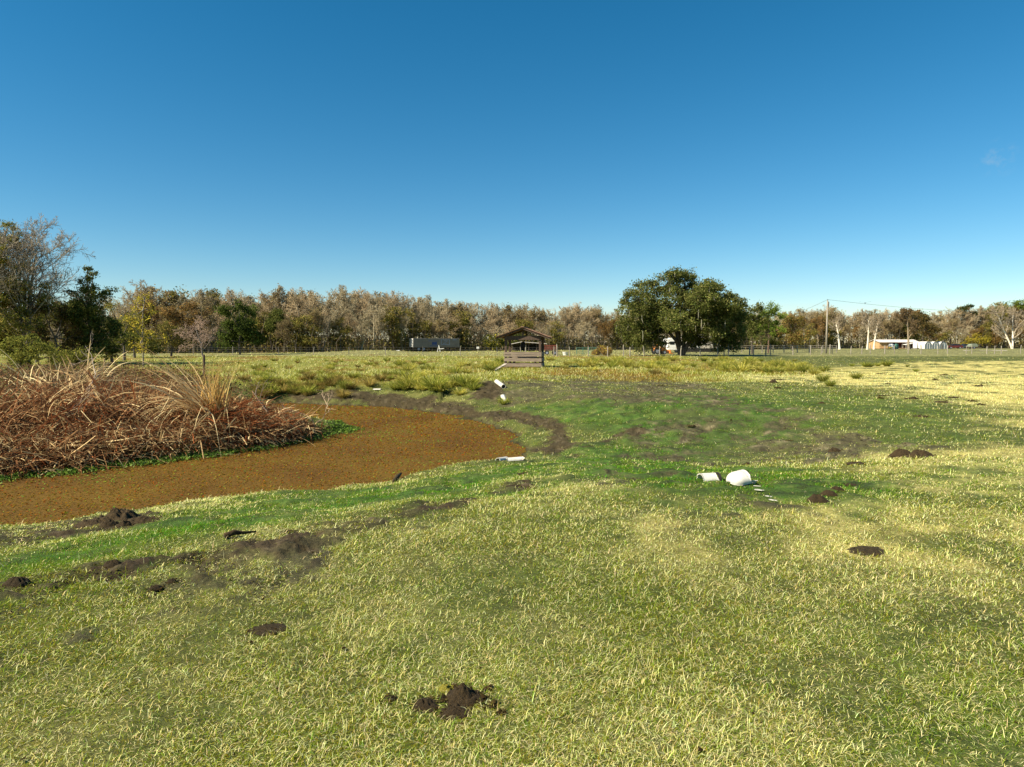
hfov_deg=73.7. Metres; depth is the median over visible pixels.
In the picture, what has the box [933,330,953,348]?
shrub
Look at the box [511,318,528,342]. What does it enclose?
olive tree
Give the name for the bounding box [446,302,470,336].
thinly leaved tree
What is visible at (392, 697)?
soil mound
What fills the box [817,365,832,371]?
grass tussock
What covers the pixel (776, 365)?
grass tussock
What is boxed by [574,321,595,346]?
bare tree
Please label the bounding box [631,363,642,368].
grass tussock
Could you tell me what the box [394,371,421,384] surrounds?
grass tussock
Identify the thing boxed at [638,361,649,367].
grass tussock
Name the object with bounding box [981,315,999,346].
olive tree
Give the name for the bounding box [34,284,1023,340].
woodland
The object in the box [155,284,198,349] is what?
olive tree
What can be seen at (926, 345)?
hoop house
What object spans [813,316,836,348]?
olive tree
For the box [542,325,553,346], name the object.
bare tree
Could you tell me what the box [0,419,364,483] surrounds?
water weed
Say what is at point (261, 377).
grass tussock
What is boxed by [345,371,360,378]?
grass tussock
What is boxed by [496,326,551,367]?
feed shelter
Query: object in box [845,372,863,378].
grass tussock
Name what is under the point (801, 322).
thinly leaved tree
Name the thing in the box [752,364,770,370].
grass tussock
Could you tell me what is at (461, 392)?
grass tussock
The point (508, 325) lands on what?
bare tree
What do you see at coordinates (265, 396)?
grass tussock
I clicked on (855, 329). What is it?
rust leaved tree
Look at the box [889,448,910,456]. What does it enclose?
soil mound
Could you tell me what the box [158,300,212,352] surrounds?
rust leaved tree
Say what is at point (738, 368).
grass tussock
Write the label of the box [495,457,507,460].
broken pipe
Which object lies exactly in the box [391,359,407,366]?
grass tussock
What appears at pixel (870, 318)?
pale tree
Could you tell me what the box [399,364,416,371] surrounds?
grass tussock
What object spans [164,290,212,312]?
bare tree
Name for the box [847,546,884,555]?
soil mound
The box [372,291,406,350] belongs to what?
bare tree
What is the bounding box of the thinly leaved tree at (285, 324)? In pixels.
[273,317,293,351]
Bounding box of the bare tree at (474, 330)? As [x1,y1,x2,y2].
[471,328,484,346]
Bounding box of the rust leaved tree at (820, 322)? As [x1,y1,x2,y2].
[806,314,829,348]
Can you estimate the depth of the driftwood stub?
12.90 m
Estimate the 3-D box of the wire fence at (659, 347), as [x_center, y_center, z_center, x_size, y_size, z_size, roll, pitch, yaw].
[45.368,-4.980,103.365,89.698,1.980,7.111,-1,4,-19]
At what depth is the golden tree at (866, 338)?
225.86 m
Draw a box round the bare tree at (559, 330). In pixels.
[554,321,570,349]
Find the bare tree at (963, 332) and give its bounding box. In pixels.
[952,328,967,341]
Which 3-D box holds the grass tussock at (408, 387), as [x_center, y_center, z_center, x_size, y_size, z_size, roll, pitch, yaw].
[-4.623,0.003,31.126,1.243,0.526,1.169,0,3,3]
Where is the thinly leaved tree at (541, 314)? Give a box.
[518,306,553,333]
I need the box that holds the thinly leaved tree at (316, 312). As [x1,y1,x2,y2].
[294,305,326,351]
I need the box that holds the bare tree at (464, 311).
[448,301,473,329]
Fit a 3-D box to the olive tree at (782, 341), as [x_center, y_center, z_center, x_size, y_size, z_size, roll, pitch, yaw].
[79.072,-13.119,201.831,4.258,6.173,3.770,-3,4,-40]
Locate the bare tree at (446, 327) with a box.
[430,310,466,350]
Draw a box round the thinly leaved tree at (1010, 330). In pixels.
[1003,327,1016,347]
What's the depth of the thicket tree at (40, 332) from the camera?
58.00 m
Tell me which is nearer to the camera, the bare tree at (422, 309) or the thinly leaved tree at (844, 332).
the bare tree at (422, 309)
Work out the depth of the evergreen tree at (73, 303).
128.27 m
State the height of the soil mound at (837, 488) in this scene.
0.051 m
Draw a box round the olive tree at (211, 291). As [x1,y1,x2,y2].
[199,288,224,338]
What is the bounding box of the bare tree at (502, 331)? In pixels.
[489,326,503,346]
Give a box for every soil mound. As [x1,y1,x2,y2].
[2,576,32,586]
[102,559,121,568]
[148,584,162,590]
[167,578,176,582]
[247,623,287,635]
[384,695,395,700]
[806,493,828,502]
[820,489,837,496]
[828,448,840,451]
[831,486,843,490]
[846,461,866,464]
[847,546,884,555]
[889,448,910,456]
[906,449,933,457]
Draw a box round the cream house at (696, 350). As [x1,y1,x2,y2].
[681,339,720,351]
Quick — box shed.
[512,342,546,350]
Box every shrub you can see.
[0,333,63,367]
[36,343,101,368]
[95,330,140,361]
[480,333,507,350]
[502,334,521,348]
[591,346,612,354]
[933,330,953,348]
[956,335,976,344]
[971,332,991,347]
[989,331,1002,347]
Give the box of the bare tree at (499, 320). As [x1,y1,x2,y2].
[486,302,515,329]
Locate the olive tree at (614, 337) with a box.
[607,318,620,349]
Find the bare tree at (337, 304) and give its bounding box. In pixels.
[325,287,357,337]
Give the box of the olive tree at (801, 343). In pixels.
[795,329,808,346]
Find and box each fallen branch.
[44,333,120,432]
[251,377,270,413]
[272,402,315,432]
[316,389,333,422]
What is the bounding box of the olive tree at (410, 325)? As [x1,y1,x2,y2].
[401,307,421,350]
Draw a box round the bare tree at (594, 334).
[588,327,598,348]
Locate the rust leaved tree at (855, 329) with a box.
[846,326,859,345]
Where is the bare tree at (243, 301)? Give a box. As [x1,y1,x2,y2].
[231,289,252,318]
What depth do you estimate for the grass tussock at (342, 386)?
31.76 m
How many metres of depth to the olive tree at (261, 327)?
128.50 m
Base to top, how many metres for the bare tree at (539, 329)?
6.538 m
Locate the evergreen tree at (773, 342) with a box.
[764,320,781,348]
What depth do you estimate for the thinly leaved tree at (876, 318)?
231.72 m
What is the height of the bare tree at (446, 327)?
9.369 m
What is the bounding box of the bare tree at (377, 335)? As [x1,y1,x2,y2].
[367,324,389,347]
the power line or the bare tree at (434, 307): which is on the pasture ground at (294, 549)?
the bare tree at (434, 307)
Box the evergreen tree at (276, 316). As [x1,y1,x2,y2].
[262,307,293,350]
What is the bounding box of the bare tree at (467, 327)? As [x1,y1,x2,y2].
[450,314,478,350]
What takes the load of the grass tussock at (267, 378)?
on the pasture ground at (294, 549)
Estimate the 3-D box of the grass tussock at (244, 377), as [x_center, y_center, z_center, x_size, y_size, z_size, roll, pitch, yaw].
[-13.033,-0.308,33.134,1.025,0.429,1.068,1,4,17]
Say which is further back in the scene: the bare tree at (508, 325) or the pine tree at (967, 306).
the pine tree at (967, 306)
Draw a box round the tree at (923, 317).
[904,310,942,341]
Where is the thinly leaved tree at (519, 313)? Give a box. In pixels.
[510,307,525,326]
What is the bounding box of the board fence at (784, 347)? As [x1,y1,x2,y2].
[729,345,836,352]
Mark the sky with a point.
(546, 154)
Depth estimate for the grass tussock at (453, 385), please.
30.77 m
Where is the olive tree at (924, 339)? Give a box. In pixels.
[916,323,928,341]
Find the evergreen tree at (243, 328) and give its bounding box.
[211,298,268,354]
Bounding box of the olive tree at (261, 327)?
[253,310,273,352]
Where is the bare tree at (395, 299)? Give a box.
[380,291,414,349]
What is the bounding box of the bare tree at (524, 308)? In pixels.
[514,303,532,324]
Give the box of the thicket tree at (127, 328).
[104,299,140,360]
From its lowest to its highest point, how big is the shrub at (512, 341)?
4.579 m
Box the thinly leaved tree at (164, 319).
[143,307,184,352]
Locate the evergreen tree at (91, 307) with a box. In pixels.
[55,265,128,353]
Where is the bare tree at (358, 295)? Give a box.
[327,288,372,342]
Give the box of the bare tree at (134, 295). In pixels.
[121,284,151,316]
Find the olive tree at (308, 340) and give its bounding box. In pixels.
[291,313,322,352]
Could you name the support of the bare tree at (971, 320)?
on the pasture ground at (294, 549)
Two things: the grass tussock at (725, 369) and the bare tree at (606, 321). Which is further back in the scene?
the bare tree at (606, 321)
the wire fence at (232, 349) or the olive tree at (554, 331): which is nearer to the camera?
the wire fence at (232, 349)
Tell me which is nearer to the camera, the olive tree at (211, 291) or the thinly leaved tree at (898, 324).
the olive tree at (211, 291)
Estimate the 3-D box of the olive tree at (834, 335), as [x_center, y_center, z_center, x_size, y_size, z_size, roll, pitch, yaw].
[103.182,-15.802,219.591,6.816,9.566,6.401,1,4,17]
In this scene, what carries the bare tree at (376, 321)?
on the pasture ground at (294, 549)
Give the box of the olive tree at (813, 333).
[804,323,818,344]
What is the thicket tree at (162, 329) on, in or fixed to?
on the pasture ground at (294, 549)
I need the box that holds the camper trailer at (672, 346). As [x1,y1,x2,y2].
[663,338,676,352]
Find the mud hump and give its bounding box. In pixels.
[73,507,159,527]
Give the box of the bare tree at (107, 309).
[94,296,124,326]
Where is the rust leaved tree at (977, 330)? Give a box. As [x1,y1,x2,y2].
[968,326,983,340]
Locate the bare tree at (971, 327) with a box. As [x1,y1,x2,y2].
[965,325,976,347]
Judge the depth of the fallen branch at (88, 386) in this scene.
17.74 m
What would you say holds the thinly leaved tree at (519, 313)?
on the pasture ground at (294, 549)
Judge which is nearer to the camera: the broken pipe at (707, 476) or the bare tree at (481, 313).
the broken pipe at (707, 476)
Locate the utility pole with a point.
(826, 327)
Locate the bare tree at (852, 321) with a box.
[838,312,861,340]
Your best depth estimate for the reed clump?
17.72 m
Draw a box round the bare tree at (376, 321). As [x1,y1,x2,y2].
[359,304,388,348]
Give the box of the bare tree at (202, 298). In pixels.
[175,289,221,348]
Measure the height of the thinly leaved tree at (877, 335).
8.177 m
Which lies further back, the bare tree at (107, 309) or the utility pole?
the bare tree at (107, 309)
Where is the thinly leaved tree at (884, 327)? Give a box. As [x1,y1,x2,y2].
[880,320,892,339]
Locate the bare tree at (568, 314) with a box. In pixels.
[544,306,582,348]
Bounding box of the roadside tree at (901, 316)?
[891,306,921,349]
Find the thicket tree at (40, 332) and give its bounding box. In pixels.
[21,300,97,364]
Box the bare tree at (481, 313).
[470,302,491,348]
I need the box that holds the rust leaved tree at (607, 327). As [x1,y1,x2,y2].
[595,319,615,344]
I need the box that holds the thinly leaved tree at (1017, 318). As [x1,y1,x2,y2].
[1005,304,1023,347]
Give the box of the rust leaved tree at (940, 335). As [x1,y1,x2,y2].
[925,324,944,341]
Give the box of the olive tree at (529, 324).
[523,320,537,343]
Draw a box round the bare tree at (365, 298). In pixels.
[348,289,384,344]
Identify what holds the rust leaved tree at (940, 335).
on the pasture ground at (294, 549)
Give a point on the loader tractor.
(662, 351)
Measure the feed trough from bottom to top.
1.000 m
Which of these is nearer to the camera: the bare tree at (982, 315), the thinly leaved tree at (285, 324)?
the thinly leaved tree at (285, 324)
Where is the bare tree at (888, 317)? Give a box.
[882,308,896,338]
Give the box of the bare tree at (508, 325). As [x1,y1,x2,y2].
[501,316,517,349]
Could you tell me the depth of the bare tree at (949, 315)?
236.68 m
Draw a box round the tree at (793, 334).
[774,313,810,350]
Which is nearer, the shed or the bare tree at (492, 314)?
the shed
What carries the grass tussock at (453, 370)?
on the pasture ground at (294, 549)
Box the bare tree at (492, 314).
[480,303,502,339]
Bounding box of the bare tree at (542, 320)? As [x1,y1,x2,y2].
[533,306,552,332]
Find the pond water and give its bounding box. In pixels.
[0,403,525,524]
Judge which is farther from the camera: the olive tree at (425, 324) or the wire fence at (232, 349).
the olive tree at (425, 324)
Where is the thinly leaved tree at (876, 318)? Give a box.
[865,309,880,339]
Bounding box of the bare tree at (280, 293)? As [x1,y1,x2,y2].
[253,286,311,346]
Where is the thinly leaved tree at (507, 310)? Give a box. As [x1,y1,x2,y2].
[501,302,518,331]
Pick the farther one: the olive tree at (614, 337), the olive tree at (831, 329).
the olive tree at (831, 329)
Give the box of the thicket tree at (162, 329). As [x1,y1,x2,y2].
[146,320,194,355]
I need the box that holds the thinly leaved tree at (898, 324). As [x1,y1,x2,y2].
[893,319,906,339]
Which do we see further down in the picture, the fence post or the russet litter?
the russet litter
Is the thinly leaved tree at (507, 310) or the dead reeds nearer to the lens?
the dead reeds
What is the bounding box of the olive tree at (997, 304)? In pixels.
[981,302,1014,343]
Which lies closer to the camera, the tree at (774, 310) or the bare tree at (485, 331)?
the tree at (774, 310)
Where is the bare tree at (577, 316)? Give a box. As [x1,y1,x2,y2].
[562,303,587,349]
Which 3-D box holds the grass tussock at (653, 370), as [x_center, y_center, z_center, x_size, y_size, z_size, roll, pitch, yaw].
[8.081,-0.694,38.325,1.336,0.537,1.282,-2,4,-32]
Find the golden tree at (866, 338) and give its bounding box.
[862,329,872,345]
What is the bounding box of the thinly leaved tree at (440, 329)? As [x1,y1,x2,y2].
[431,318,455,350]
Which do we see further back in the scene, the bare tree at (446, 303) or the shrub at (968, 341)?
the shrub at (968, 341)
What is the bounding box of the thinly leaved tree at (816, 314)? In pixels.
[808,309,824,337]
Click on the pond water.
(274, 483)
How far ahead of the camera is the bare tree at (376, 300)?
143.92 m
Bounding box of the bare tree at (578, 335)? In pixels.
[570,327,582,348]
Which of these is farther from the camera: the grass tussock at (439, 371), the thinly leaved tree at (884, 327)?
the thinly leaved tree at (884, 327)
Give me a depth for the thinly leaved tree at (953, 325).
227.88 m
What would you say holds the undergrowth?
on the pasture ground at (294, 549)
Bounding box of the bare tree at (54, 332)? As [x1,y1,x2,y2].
[46,315,63,346]
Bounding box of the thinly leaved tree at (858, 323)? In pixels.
[850,313,863,343]
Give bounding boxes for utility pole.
[825,299,828,352]
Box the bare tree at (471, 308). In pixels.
[463,302,485,340]
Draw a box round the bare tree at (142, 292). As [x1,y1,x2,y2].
[118,279,164,318]
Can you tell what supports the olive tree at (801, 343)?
on the pasture ground at (294, 549)
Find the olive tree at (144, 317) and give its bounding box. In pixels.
[124,304,155,352]
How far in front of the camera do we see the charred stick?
6.63 m
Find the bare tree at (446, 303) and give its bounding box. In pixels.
[430,298,457,331]
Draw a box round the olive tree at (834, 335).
[824,320,841,348]
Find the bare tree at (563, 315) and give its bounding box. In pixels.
[548,303,575,346]
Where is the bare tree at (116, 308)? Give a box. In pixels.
[110,294,132,323]
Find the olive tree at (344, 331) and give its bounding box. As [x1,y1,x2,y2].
[324,317,356,350]
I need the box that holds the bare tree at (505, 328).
[494,323,512,347]
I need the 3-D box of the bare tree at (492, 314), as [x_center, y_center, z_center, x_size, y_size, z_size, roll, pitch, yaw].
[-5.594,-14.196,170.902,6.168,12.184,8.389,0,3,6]
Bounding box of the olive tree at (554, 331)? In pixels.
[546,320,567,349]
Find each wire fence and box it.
[126,346,520,354]
[525,344,1023,356]
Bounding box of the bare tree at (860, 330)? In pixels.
[853,325,867,346]
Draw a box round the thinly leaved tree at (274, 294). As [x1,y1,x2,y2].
[259,283,304,312]
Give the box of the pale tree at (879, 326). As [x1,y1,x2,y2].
[870,314,888,347]
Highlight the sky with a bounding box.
[0,0,1023,342]
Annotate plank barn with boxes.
[869,340,918,348]
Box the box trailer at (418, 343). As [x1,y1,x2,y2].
[409,338,458,350]
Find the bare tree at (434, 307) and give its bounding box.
[413,295,446,348]
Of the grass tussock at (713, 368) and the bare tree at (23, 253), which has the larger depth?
the bare tree at (23, 253)
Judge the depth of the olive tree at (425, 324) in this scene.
148.44 m
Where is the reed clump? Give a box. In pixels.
[94,343,251,453]
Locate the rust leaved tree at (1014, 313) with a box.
[1003,304,1023,345]
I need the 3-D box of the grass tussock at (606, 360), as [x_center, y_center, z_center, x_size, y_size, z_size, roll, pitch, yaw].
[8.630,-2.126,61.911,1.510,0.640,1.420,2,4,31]
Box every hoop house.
[913,342,931,348]
[931,342,939,348]
[938,342,946,348]
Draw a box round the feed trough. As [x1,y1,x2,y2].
[512,357,536,362]
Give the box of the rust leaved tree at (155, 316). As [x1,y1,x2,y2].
[135,298,170,352]
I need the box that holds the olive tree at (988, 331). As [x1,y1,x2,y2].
[978,324,990,346]
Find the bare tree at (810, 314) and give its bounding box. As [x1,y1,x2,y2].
[793,312,816,335]
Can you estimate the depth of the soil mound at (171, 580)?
5.31 m
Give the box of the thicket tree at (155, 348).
[101,309,165,357]
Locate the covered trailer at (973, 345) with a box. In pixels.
[965,344,977,348]
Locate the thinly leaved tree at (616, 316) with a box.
[606,310,621,344]
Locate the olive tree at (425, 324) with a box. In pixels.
[414,319,435,348]
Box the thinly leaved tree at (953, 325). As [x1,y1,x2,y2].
[940,317,960,344]
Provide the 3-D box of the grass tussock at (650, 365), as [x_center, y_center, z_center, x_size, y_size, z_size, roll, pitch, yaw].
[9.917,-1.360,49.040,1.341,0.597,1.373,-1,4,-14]
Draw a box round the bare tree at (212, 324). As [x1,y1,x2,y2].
[191,314,223,352]
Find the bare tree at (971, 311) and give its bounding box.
[958,308,979,330]
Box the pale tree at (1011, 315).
[987,301,1023,348]
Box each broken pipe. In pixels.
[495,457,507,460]
[506,457,523,460]
[697,472,721,482]
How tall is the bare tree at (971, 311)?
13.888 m
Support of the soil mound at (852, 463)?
on the pasture ground at (294, 549)
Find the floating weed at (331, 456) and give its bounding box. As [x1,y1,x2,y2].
[0,402,525,524]
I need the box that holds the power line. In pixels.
[835,300,1017,312]
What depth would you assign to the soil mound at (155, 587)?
5.16 m
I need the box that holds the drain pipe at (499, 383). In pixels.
[494,379,505,388]
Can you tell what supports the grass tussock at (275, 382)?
on the pasture ground at (294, 549)
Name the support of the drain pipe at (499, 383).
on the pasture ground at (294, 549)
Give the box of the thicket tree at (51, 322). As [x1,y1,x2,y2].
[2,289,84,362]
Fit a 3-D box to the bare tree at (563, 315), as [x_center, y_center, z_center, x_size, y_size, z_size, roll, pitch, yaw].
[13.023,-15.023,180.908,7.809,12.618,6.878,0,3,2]
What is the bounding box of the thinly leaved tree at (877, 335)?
[869,325,879,338]
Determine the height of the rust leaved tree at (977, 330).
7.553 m
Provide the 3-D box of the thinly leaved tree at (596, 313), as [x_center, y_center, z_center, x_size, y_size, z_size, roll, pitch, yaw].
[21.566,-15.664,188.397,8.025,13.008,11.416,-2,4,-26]
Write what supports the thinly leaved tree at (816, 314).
on the pasture ground at (294, 549)
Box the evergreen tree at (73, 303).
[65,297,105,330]
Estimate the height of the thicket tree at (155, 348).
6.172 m
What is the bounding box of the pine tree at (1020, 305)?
[981,298,1023,347]
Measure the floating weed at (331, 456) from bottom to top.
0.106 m
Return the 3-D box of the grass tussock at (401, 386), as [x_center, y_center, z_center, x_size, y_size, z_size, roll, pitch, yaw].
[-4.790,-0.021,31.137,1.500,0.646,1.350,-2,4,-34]
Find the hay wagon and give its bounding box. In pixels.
[544,345,558,354]
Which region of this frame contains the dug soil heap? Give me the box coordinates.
[412,682,498,720]
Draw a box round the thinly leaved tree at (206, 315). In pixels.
[188,299,218,350]
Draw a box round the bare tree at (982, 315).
[968,307,990,341]
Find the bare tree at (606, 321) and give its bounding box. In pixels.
[593,312,612,342]
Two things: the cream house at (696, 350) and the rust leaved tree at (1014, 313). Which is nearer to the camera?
the cream house at (696, 350)
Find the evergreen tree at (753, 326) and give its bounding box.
[735,302,771,353]
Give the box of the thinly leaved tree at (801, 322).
[787,312,809,334]
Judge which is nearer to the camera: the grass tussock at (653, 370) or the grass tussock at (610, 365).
the grass tussock at (653, 370)
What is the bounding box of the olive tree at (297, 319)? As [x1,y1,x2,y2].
[282,315,306,352]
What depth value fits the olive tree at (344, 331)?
130.20 m
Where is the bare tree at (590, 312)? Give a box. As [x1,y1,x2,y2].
[564,302,600,345]
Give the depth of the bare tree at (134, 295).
130.32 m
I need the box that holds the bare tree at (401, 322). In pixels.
[389,310,409,350]
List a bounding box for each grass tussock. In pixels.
[236,373,252,380]
[248,380,272,387]
[250,370,264,375]
[254,374,263,380]
[257,381,279,388]
[257,390,271,397]
[258,374,276,381]
[260,385,281,393]
[270,378,287,385]
[275,383,289,392]
[277,379,292,386]
[289,387,301,394]
[296,384,319,394]
[301,370,318,379]
[308,379,324,386]
[314,374,331,383]
[320,377,340,385]
[322,374,346,382]
[333,388,352,397]
[335,380,355,389]
[342,380,358,389]
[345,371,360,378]
[355,366,365,371]
[360,377,379,386]
[372,372,391,380]
[386,380,400,389]
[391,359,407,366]
[391,369,407,375]
[392,377,420,389]
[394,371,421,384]
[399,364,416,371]
[399,378,417,388]
[410,379,422,389]
[416,370,429,376]
[416,373,452,390]
[416,384,427,390]
[426,368,445,374]
[430,380,455,391]
[443,373,468,385]
[445,366,462,373]
[446,380,459,387]
[451,388,466,394]
[452,373,481,387]
[460,367,471,373]
[462,381,482,390]
[469,363,480,368]
[479,363,499,370]
[494,357,504,362]
[497,397,512,404]
[574,362,589,366]
[583,358,600,365]
[587,366,598,370]
[599,357,612,362]
[605,362,618,367]
[619,359,635,365]
[620,360,631,366]
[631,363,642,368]
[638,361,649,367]
[640,361,656,367]
[645,368,666,374]
[652,358,672,365]
[666,354,678,360]
[667,363,684,371]
[707,365,719,369]
[716,362,736,369]
[721,366,731,371]
[727,362,754,371]
[740,358,754,364]
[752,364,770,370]
[761,366,774,372]
[769,360,786,367]
[774,366,785,372]
[781,365,798,371]
[783,361,801,368]
[792,362,815,371]
[792,364,813,371]
[806,368,823,374]
[812,374,831,380]
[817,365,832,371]
[821,379,837,385]
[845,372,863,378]
[858,362,873,366]
[878,359,894,365]
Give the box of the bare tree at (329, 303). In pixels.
[317,292,339,350]
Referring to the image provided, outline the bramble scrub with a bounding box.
[0,360,283,404]
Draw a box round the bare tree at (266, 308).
[244,290,285,330]
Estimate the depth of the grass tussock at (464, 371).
40.46 m
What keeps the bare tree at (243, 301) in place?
on the pasture ground at (294, 549)
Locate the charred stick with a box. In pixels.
[223,530,255,538]
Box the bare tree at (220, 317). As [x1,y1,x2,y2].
[213,310,236,351]
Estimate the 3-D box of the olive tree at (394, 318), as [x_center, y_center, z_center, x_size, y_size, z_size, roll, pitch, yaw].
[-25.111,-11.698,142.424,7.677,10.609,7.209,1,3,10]
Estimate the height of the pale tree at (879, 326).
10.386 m
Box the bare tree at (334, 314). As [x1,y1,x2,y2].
[321,309,340,351]
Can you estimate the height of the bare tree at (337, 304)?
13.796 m
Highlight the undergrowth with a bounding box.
[3,316,1023,352]
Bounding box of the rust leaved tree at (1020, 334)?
[1007,319,1023,345]
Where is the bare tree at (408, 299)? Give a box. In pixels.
[394,293,422,329]
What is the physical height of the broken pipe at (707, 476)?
0.125 m
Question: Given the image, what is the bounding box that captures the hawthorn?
[173,315,217,356]
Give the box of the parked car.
[948,344,962,348]
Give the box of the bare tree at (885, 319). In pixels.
[878,310,893,338]
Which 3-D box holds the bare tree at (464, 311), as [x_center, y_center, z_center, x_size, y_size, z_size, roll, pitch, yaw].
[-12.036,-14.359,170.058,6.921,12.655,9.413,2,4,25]
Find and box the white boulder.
[726,470,757,485]
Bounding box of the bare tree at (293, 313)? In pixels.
[268,287,327,336]
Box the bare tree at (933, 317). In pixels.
[927,312,938,336]
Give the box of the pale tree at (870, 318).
[860,308,881,349]
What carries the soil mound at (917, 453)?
on the pasture ground at (294, 549)
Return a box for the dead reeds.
[0,340,337,478]
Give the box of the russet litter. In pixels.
[148,385,305,436]
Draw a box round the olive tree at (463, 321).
[447,310,474,350]
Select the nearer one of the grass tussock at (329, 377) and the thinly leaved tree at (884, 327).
the grass tussock at (329, 377)
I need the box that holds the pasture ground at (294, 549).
[0,343,1023,766]
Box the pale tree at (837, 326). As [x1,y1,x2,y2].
[828,310,848,348]
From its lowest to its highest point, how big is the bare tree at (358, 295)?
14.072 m
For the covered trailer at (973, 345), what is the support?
on the pasture ground at (294, 549)
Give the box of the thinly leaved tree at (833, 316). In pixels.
[818,309,850,324]
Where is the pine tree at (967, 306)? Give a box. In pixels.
[956,304,980,337]
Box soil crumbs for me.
[0,373,1022,765]
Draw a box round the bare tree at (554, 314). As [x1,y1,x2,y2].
[538,308,565,335]
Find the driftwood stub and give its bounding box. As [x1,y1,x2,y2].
[392,472,401,482]
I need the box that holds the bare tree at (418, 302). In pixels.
[403,298,437,336]
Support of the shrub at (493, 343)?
on the pasture ground at (294, 549)
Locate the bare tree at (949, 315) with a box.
[937,306,965,340]
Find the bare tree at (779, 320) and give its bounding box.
[772,311,788,348]
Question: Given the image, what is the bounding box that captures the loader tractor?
[651,345,673,353]
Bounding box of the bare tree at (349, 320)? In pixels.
[342,313,357,346]
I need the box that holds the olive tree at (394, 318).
[378,303,408,350]
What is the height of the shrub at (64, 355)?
2.361 m
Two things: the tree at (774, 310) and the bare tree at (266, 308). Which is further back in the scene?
the bare tree at (266, 308)
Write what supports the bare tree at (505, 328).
on the pasture ground at (294, 549)
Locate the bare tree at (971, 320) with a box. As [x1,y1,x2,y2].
[954,308,979,334]
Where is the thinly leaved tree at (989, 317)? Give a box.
[975,306,1010,345]
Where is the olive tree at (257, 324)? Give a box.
[237,311,263,351]
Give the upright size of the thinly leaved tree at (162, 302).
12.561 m
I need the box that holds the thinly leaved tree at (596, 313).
[580,304,607,342]
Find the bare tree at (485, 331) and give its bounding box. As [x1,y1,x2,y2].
[469,318,494,347]
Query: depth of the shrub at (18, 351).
49.59 m
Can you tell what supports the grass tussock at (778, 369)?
on the pasture ground at (294, 549)
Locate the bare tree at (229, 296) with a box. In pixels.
[217,287,244,350]
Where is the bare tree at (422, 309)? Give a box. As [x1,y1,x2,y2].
[412,298,432,337]
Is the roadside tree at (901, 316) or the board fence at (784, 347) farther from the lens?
the roadside tree at (901, 316)
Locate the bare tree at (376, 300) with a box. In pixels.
[359,290,389,339]
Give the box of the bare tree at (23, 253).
[0,213,95,360]
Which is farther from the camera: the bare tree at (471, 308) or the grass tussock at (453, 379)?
the bare tree at (471, 308)
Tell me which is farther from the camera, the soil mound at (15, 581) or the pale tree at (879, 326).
the pale tree at (879, 326)
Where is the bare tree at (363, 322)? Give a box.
[349,309,374,348]
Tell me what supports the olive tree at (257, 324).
on the pasture ground at (294, 549)
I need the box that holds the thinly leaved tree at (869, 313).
[853,310,872,346]
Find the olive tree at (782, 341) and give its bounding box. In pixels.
[777,334,784,346]
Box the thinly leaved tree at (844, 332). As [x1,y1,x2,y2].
[840,319,853,347]
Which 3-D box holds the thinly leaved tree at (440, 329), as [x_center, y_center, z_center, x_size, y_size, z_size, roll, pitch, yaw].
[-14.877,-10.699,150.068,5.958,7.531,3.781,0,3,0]
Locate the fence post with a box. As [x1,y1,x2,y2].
[203,355,205,376]
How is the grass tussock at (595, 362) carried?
on the pasture ground at (294, 549)
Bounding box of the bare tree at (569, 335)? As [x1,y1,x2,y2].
[561,325,575,346]
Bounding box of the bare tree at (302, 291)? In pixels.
[285,289,329,325]
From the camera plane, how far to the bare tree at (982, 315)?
234.81 m
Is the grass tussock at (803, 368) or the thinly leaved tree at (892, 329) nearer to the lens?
the grass tussock at (803, 368)
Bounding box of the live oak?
[611,265,752,354]
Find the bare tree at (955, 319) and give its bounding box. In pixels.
[938,310,969,343]
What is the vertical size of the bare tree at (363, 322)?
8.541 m
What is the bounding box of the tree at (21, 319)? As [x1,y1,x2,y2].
[0,260,62,365]
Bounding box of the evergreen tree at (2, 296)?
[0,219,36,350]
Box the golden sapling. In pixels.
[120,292,171,366]
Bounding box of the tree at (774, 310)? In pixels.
[755,300,788,352]
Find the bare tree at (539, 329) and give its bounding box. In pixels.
[534,325,544,335]
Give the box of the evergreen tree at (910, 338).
[899,324,921,341]
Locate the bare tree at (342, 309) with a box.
[335,284,358,329]
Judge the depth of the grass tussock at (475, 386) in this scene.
29.51 m
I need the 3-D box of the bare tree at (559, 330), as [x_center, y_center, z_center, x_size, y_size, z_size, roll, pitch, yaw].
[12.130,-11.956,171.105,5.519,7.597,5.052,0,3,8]
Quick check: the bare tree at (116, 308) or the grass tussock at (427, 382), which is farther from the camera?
the bare tree at (116, 308)
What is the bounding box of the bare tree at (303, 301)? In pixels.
[290,292,328,333]
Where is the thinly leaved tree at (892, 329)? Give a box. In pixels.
[886,318,906,339]
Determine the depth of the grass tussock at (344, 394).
30.59 m
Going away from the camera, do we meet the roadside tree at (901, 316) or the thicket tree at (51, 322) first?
the thicket tree at (51, 322)
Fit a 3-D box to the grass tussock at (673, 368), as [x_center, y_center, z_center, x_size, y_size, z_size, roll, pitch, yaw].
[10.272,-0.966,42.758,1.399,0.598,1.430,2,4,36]
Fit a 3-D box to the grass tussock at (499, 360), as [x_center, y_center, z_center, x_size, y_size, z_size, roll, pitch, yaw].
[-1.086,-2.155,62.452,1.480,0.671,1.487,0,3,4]
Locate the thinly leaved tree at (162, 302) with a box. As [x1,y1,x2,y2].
[151,288,182,348]
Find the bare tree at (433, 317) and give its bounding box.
[416,313,439,349]
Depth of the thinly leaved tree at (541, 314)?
173.94 m
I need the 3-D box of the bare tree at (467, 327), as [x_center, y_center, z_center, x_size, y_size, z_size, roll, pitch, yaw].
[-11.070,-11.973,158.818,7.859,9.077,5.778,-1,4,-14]

